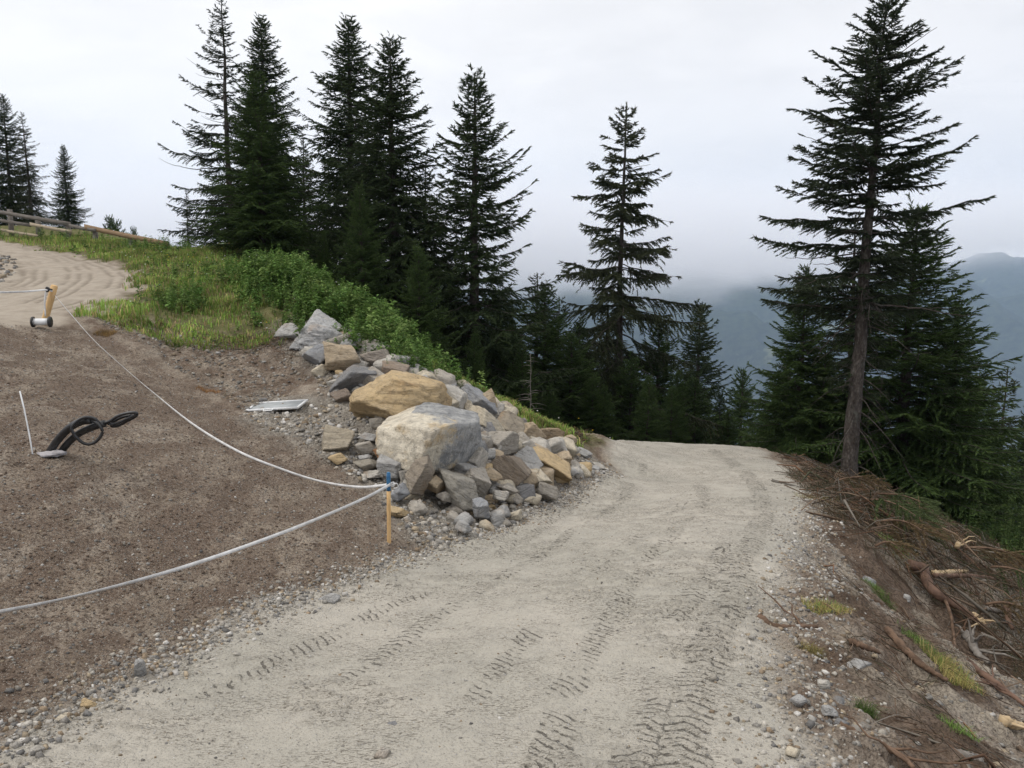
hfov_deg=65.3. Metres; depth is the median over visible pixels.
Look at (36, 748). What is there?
stone
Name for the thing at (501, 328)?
spruce tree
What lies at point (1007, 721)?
split wood
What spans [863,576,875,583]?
stone
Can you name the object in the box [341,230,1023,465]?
mountains
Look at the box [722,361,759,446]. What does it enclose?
spruce tree
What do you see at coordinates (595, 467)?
stone
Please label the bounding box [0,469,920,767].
gravel
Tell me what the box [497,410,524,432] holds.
boulder
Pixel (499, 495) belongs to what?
boulder
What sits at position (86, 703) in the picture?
stone
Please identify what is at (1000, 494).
spruce tree
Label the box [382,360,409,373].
boulder
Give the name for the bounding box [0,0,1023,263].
sky
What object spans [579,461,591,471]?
stone
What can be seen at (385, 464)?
boulder
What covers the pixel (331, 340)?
stone
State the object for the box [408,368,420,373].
stone
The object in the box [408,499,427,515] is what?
stone
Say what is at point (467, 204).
spruce tree
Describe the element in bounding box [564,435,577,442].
boulder
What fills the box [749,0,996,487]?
spruce tree
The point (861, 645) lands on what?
bark strip
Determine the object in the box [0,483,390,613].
rope
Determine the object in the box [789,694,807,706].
stone
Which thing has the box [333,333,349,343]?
stone
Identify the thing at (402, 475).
boulder
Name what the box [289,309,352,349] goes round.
boulder
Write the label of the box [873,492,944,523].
cut bough
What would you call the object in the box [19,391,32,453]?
marker rod
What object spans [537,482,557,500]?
boulder
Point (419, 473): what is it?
boulder
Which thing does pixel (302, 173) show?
spruce tree
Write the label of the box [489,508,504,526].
stone
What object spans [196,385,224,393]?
grass tuft
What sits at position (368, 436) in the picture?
boulder
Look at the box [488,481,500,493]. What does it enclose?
stone
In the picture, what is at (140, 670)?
stone
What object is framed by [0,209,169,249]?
rail fence
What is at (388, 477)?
wooden stake
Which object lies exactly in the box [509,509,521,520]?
stone
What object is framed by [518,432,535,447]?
stone
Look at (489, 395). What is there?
stone
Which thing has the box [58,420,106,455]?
conduit
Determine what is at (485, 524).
stone
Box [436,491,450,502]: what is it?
boulder
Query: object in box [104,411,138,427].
cable loop
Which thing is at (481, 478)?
boulder
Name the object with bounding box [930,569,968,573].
split wood
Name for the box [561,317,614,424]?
spruce tree
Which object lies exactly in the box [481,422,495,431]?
stone
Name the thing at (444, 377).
stone
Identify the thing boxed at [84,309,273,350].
grass
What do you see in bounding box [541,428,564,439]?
boulder
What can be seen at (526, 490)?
stone
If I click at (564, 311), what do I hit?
spruce tree
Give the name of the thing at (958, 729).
grass tuft
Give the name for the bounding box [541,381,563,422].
spruce tree
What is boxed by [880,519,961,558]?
cut bough
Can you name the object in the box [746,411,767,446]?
spruce tree
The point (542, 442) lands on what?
stone
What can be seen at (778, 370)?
spruce tree
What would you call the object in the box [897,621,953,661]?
grass tuft
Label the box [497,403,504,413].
stone
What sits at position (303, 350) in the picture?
stone
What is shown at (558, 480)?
stone
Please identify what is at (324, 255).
spruce tree
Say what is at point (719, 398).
spruce tree
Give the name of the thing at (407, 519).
boulder
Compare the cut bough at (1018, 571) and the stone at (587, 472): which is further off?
the stone at (587, 472)
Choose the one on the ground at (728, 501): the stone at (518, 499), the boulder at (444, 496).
the stone at (518, 499)
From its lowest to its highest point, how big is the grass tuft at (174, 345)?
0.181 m
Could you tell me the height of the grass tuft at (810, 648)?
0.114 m
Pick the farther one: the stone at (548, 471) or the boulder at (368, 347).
the boulder at (368, 347)
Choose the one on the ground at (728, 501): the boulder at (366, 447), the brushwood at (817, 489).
the brushwood at (817, 489)
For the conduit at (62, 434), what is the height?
0.479 m
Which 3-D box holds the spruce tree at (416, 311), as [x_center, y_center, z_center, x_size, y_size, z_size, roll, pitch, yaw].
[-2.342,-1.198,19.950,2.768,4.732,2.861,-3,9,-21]
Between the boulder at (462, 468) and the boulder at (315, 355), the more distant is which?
the boulder at (315, 355)
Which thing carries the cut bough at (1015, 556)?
on the ground at (728, 501)
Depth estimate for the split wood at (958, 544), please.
10.58 m
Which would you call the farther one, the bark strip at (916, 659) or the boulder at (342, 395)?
the boulder at (342, 395)
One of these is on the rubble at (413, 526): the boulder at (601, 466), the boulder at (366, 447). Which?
the boulder at (366, 447)
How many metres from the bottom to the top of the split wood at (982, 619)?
0.152 m
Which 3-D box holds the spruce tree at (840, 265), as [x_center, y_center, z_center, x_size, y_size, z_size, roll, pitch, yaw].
[9.685,-0.228,22.817,4.068,9.231,3.968,3,9,22]
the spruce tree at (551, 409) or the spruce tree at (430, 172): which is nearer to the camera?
the spruce tree at (551, 409)
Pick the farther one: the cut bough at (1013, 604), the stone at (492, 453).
the stone at (492, 453)
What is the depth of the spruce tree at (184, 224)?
32.36 m
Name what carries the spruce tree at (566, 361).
on the ground at (728, 501)
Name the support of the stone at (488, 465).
on the ground at (728, 501)
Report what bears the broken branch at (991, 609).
on the ground at (728, 501)
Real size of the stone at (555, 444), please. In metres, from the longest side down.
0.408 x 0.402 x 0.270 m
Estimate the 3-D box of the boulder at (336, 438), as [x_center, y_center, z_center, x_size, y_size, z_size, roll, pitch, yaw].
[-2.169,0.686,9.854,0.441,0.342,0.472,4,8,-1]
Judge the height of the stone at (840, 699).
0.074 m
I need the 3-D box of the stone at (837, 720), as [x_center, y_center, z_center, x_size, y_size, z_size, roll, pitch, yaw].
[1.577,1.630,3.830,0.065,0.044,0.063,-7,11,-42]
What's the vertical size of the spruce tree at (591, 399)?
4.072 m
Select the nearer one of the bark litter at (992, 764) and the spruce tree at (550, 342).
the bark litter at (992, 764)
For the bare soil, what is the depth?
12.87 m
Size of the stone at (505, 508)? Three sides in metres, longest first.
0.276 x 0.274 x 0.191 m
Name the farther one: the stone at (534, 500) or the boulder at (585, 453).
the boulder at (585, 453)
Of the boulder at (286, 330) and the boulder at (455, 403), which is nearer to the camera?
the boulder at (455, 403)
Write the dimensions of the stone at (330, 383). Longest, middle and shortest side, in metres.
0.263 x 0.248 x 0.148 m
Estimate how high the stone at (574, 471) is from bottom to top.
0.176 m
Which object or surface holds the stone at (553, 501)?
on the ground at (728, 501)
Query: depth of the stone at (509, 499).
9.82 m
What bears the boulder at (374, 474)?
on the ground at (728, 501)
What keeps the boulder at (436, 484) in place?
on the ground at (728, 501)
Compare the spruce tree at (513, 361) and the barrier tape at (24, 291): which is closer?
the barrier tape at (24, 291)
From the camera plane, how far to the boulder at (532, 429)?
12.53 m
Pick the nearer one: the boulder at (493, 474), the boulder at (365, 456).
the boulder at (365, 456)
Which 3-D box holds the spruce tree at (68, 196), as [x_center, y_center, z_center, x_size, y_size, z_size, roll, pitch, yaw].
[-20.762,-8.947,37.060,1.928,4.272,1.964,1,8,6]
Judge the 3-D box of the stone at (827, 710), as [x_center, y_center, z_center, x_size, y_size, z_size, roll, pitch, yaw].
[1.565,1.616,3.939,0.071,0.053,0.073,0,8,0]
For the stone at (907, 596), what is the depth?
8.52 m
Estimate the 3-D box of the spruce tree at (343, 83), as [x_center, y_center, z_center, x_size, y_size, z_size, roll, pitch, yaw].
[-5.527,-6.451,27.417,6.481,11.911,5.949,3,8,19]
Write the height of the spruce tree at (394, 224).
11.460 m
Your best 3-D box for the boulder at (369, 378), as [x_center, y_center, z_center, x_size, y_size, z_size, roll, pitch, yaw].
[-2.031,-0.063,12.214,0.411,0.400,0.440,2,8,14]
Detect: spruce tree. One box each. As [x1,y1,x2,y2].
[0,94,43,225]
[3,111,62,226]
[42,145,93,228]
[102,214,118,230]
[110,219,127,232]
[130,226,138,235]
[157,0,248,246]
[174,193,198,246]
[178,65,336,264]
[199,12,326,253]
[272,13,431,305]
[280,139,326,264]
[298,32,489,365]
[314,229,337,284]
[326,181,404,314]
[389,241,469,375]
[400,160,461,286]
[401,62,586,415]
[444,278,492,386]
[461,331,499,395]
[482,286,531,377]
[496,319,544,413]
[500,344,548,416]
[518,272,564,369]
[519,279,618,431]
[533,326,628,439]
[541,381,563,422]
[542,295,570,383]
[554,102,730,443]
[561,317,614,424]
[564,375,626,439]
[581,307,637,384]
[586,381,621,440]
[597,350,675,440]
[621,311,711,441]
[622,374,669,441]
[653,386,693,443]
[657,368,695,443]
[663,299,738,439]
[663,372,725,443]
[705,390,732,443]
[708,405,747,446]
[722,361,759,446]
[731,262,865,464]
[738,361,794,446]
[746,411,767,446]
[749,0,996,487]
[768,346,869,479]
[782,193,1023,536]
[785,211,895,453]
[840,397,894,480]
[881,292,1023,537]
[886,408,968,525]
[953,374,1023,548]
[981,449,1021,533]
[986,366,1023,480]
[997,411,1023,542]
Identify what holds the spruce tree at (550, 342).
on the ground at (728, 501)
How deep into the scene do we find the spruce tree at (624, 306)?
28.16 m
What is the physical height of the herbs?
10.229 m
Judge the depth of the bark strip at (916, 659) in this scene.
5.53 m
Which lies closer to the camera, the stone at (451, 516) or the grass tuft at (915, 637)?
the grass tuft at (915, 637)
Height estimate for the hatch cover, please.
0.123 m
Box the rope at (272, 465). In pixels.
[55,296,386,487]
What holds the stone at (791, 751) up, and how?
on the ground at (728, 501)
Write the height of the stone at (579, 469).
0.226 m
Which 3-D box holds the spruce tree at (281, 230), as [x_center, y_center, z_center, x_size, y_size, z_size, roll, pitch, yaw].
[-7.300,-6.083,23.001,4.719,5.932,4.565,0,8,0]
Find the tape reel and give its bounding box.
[30,316,52,326]
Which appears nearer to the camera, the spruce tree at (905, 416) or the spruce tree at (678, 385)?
the spruce tree at (905, 416)
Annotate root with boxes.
[839,716,981,767]
[954,618,1018,664]
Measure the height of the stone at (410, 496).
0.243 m
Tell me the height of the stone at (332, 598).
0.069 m
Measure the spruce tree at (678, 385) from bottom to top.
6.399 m
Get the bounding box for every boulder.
[274,323,298,339]
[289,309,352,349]
[301,343,324,364]
[321,425,354,451]
[323,341,359,370]
[328,453,346,464]
[329,365,376,392]
[330,388,350,402]
[349,370,451,417]
[353,459,376,470]
[355,441,375,454]
[356,339,389,351]
[357,432,375,441]
[358,454,371,459]
[360,349,389,365]
[362,366,383,384]
[363,470,382,477]
[375,402,484,471]
[376,454,402,478]
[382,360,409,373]
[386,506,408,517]
[391,483,409,501]
[394,354,410,364]
[399,470,406,481]
[403,516,411,522]
[405,455,434,495]
[427,475,444,492]
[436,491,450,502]
[438,468,477,510]
[445,384,467,408]
[450,396,458,407]
[454,463,476,474]
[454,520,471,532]
[460,384,496,414]
[464,403,504,431]
[465,467,491,497]
[468,447,488,467]
[472,497,489,518]
[486,467,502,480]
[489,431,518,454]
[490,455,531,485]
[492,490,508,500]
[496,483,519,494]
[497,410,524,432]
[513,445,542,468]
[524,422,546,438]
[530,468,552,486]
[533,446,571,481]
[534,442,549,450]
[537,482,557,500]
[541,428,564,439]
[556,450,571,465]
[559,436,576,457]
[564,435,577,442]
[571,459,580,467]
[578,447,591,458]
[591,462,607,469]
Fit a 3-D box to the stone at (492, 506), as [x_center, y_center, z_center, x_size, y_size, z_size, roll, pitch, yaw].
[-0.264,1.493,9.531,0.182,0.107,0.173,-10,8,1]
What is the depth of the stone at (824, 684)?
4.36 m
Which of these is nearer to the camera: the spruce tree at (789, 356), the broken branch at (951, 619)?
the broken branch at (951, 619)
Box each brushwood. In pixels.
[772,447,948,558]
[774,461,1023,686]
[815,484,1023,767]
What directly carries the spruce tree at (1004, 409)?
on the ground at (728, 501)
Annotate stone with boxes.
[29,745,44,751]
[54,712,75,721]
[80,697,96,708]
[134,659,146,676]
[299,346,313,355]
[311,364,329,376]
[318,593,340,603]
[320,338,336,343]
[326,379,335,386]
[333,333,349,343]
[340,339,356,346]
[351,356,369,366]
[369,417,384,429]
[373,354,399,371]
[373,747,390,758]
[387,721,396,724]
[405,484,423,499]
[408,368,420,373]
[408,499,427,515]
[416,370,439,379]
[433,368,456,384]
[445,510,458,522]
[446,504,466,513]
[453,512,473,524]
[456,379,471,385]
[479,519,493,531]
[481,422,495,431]
[481,431,488,435]
[482,437,493,448]
[483,388,497,406]
[485,463,492,467]
[485,494,497,503]
[488,448,495,460]
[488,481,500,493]
[489,448,503,457]
[489,504,496,509]
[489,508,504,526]
[491,504,510,517]
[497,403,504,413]
[500,401,513,406]
[502,518,511,525]
[503,479,515,487]
[504,406,517,414]
[505,494,514,502]
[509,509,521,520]
[513,493,522,504]
[516,483,535,503]
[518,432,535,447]
[520,441,530,449]
[522,472,538,488]
[524,493,541,504]
[531,437,551,451]
[540,466,553,485]
[541,498,557,502]
[547,437,563,453]
[554,476,569,483]
[560,437,567,451]
[570,463,583,478]
[571,467,579,475]
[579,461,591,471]
[579,463,591,477]
[592,465,599,469]
[785,746,800,757]
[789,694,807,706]
[817,679,830,689]
[821,705,838,716]
[833,696,844,703]
[833,717,849,724]
[847,658,871,670]
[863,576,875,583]
[903,594,910,601]
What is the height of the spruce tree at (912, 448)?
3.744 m
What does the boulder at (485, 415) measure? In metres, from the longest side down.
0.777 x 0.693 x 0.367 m
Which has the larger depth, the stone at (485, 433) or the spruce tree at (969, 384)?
the spruce tree at (969, 384)
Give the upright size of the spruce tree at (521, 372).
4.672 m
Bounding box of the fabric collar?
[37,449,66,457]
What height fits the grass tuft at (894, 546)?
0.392 m
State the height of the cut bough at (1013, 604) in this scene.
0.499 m
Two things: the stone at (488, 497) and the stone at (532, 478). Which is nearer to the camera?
the stone at (488, 497)
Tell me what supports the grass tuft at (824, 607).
on the ground at (728, 501)
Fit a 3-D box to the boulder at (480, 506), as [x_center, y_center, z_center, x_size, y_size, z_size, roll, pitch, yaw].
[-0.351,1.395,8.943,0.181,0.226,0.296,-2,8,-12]
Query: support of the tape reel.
on the ground at (728, 501)
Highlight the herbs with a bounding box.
[23,241,590,441]
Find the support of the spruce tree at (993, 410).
on the ground at (728, 501)
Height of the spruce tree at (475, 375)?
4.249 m
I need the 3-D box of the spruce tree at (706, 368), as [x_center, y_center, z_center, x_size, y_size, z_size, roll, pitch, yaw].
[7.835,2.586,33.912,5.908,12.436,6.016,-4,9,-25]
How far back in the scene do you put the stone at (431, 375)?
12.53 m
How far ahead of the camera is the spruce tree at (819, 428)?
21.34 m
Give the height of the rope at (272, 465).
1.871 m
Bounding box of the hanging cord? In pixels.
[44,291,46,315]
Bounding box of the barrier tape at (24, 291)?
[0,289,52,292]
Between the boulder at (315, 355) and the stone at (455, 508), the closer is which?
the stone at (455, 508)
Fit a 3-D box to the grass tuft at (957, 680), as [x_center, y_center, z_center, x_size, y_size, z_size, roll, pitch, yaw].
[3.083,1.996,5.641,0.503,0.302,0.616,0,8,0]
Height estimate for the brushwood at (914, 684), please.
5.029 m
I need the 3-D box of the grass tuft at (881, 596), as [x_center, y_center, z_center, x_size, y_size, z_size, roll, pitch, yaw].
[3.713,2.145,8.069,0.411,0.346,0.637,0,8,0]
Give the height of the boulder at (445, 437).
0.799 m
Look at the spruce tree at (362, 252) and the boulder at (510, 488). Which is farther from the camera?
the spruce tree at (362, 252)
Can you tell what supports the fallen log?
on the ground at (728, 501)
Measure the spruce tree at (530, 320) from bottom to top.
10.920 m
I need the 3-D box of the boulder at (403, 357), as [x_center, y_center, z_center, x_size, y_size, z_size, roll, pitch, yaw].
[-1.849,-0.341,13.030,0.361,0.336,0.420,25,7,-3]
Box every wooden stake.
[42,285,57,325]
[386,472,390,542]
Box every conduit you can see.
[46,419,92,450]
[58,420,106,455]
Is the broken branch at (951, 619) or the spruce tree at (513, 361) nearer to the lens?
the broken branch at (951, 619)
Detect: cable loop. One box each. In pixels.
[70,416,103,445]
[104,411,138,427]
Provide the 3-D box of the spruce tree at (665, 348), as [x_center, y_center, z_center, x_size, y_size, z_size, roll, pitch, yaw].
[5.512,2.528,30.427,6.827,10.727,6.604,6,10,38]
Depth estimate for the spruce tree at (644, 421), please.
23.77 m
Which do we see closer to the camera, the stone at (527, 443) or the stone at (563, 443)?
the stone at (527, 443)
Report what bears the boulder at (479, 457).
on the ground at (728, 501)
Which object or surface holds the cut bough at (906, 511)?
on the ground at (728, 501)
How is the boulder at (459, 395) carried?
on the ground at (728, 501)
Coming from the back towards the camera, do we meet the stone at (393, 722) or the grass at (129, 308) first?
the grass at (129, 308)
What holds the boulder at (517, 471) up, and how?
on the ground at (728, 501)
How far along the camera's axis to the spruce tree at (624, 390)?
27.20 m
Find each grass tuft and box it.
[92,328,116,336]
[167,342,183,349]
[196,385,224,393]
[796,493,838,504]
[797,638,832,657]
[799,593,852,614]
[849,695,888,720]
[864,578,898,609]
[875,533,913,560]
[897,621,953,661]
[912,638,988,694]
[937,714,989,742]
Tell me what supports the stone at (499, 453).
on the ground at (728, 501)
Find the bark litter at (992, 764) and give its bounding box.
[824,520,1023,767]
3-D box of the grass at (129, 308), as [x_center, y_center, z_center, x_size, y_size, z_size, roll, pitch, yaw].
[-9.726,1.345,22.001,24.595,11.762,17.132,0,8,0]
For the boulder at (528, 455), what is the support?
on the stone
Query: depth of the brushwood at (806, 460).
12.42 m
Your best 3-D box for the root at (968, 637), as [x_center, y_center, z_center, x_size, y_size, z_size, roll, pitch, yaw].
[4.765,2.578,8.076,0.315,0.332,0.765,-2,8,-17]
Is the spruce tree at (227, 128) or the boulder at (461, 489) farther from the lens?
the spruce tree at (227, 128)
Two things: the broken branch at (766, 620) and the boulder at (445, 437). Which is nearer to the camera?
the broken branch at (766, 620)
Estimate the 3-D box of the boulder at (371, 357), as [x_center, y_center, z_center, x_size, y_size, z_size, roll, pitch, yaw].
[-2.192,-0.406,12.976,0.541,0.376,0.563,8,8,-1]
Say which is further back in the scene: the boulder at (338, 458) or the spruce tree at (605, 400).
the spruce tree at (605, 400)
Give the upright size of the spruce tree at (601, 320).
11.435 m
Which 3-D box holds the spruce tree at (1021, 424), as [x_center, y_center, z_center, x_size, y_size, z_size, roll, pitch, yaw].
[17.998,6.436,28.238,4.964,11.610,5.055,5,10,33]
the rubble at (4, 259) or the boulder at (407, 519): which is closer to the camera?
the boulder at (407, 519)
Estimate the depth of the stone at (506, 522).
8.92 m
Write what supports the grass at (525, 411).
on the ground at (728, 501)
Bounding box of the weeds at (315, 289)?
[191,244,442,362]
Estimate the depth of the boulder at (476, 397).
12.35 m
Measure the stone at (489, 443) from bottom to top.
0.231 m
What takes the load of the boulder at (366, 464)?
on the ground at (728, 501)
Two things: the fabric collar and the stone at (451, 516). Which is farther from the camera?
the stone at (451, 516)
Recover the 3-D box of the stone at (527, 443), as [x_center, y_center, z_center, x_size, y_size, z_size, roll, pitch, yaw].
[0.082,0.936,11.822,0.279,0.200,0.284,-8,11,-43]
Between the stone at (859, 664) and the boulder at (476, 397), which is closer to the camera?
the stone at (859, 664)
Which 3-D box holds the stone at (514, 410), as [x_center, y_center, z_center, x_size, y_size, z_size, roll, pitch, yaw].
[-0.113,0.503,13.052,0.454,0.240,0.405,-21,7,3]
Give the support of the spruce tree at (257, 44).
on the ground at (728, 501)
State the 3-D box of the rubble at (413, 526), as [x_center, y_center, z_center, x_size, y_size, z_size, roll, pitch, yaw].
[-1.171,0.569,11.448,6.007,2.796,7.791,0,8,0]
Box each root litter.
[190,323,301,372]
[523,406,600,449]
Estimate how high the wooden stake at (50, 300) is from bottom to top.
0.809 m
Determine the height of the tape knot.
0.061 m
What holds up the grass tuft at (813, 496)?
on the ground at (728, 501)
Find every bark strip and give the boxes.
[848,638,880,653]
[884,626,948,681]
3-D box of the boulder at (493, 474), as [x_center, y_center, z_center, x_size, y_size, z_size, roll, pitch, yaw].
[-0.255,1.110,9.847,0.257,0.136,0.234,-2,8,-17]
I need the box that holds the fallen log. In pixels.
[907,559,978,622]
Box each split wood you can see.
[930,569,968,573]
[954,536,975,548]
[956,749,986,764]
[971,612,995,627]
[998,714,1023,729]
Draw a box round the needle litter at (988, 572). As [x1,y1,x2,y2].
[781,457,1023,684]
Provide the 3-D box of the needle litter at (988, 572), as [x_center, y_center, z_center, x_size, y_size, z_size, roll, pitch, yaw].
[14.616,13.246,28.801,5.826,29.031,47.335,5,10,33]
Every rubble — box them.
[0,255,17,281]
[239,318,614,551]
[792,461,1023,767]
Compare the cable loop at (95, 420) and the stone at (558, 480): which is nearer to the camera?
the cable loop at (95, 420)
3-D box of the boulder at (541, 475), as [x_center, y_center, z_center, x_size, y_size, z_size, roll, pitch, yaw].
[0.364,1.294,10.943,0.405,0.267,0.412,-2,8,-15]
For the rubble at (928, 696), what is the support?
on the ground at (728, 501)
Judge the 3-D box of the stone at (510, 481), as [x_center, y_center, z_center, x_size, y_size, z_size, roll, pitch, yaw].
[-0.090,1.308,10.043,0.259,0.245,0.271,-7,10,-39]
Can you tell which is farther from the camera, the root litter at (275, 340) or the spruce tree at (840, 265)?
the spruce tree at (840, 265)
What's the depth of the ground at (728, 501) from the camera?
5.65 m
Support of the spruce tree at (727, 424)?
on the ground at (728, 501)
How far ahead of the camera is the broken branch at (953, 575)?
9.35 m
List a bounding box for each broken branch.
[757,586,818,627]
[932,565,1023,590]
[935,584,984,665]
[966,657,1023,706]
[984,606,1023,624]
[986,605,1014,629]
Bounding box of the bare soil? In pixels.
[90,316,309,411]
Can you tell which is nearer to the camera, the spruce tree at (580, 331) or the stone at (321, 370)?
the stone at (321, 370)
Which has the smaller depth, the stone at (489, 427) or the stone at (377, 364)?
the stone at (489, 427)
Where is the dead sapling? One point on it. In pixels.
(530, 387)
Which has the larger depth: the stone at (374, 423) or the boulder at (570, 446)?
the boulder at (570, 446)
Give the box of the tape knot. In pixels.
[391,482,398,488]
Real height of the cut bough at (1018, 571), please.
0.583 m
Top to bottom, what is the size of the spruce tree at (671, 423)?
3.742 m
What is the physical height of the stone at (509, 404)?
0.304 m
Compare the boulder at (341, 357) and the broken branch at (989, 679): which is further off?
the boulder at (341, 357)
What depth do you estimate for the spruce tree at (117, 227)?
52.90 m
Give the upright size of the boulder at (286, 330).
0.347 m
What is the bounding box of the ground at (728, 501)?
[0,225,1023,767]
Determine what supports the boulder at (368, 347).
on the ground at (728, 501)
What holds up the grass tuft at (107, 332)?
on the ground at (728, 501)
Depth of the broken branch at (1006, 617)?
8.82 m
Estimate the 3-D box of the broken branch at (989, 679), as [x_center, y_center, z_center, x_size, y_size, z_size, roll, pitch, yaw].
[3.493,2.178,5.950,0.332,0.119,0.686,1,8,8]
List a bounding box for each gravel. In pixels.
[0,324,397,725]
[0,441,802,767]
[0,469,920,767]
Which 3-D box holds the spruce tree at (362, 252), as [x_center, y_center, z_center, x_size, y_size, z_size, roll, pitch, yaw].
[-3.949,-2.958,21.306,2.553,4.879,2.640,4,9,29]
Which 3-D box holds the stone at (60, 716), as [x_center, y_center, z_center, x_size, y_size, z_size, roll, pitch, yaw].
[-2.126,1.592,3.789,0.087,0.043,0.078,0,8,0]
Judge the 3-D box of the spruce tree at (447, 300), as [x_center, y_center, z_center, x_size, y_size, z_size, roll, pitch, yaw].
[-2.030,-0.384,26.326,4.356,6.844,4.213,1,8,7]
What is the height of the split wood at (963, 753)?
0.152 m
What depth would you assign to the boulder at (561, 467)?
11.57 m
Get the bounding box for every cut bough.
[835,471,892,493]
[864,498,959,551]
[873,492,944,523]
[874,540,925,573]
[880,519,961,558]
[965,546,1023,584]
[985,596,1023,637]
[990,566,1023,605]
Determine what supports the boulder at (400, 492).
on the ground at (728, 501)
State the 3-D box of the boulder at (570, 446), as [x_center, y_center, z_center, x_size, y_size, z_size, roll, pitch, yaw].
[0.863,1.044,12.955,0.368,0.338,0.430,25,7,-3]
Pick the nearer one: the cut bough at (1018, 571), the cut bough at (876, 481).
the cut bough at (1018, 571)
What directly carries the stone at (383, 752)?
on the ground at (728, 501)
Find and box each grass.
[0,232,612,441]
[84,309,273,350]
[432,359,584,447]
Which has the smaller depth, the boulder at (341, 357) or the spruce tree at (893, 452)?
the boulder at (341, 357)
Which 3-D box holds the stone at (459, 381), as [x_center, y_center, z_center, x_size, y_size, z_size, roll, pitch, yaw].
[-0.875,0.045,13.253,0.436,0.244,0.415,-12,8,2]
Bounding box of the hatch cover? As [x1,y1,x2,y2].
[246,399,307,411]
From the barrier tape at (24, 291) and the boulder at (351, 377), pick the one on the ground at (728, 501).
the boulder at (351, 377)
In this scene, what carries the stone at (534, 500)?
on the ground at (728, 501)
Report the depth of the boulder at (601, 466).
13.16 m
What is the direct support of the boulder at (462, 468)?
on the ground at (728, 501)
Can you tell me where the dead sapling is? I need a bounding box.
[518,351,545,410]
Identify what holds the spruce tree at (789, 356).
on the ground at (728, 501)
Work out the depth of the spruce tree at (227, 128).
27.76 m
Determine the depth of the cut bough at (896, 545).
8.61 m
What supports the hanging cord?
hanging from the tape clip
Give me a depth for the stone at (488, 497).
9.67 m
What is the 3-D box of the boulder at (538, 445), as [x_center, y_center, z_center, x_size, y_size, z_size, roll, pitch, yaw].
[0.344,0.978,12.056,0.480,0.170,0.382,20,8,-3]
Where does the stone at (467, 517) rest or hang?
on the ground at (728, 501)
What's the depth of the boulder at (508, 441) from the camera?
11.10 m
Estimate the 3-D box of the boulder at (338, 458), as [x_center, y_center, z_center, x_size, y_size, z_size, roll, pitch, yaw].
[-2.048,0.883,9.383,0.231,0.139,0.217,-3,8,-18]
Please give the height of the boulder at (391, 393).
0.720 m
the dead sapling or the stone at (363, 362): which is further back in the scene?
the dead sapling
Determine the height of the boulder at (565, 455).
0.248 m
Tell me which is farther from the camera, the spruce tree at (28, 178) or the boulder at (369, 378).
the spruce tree at (28, 178)

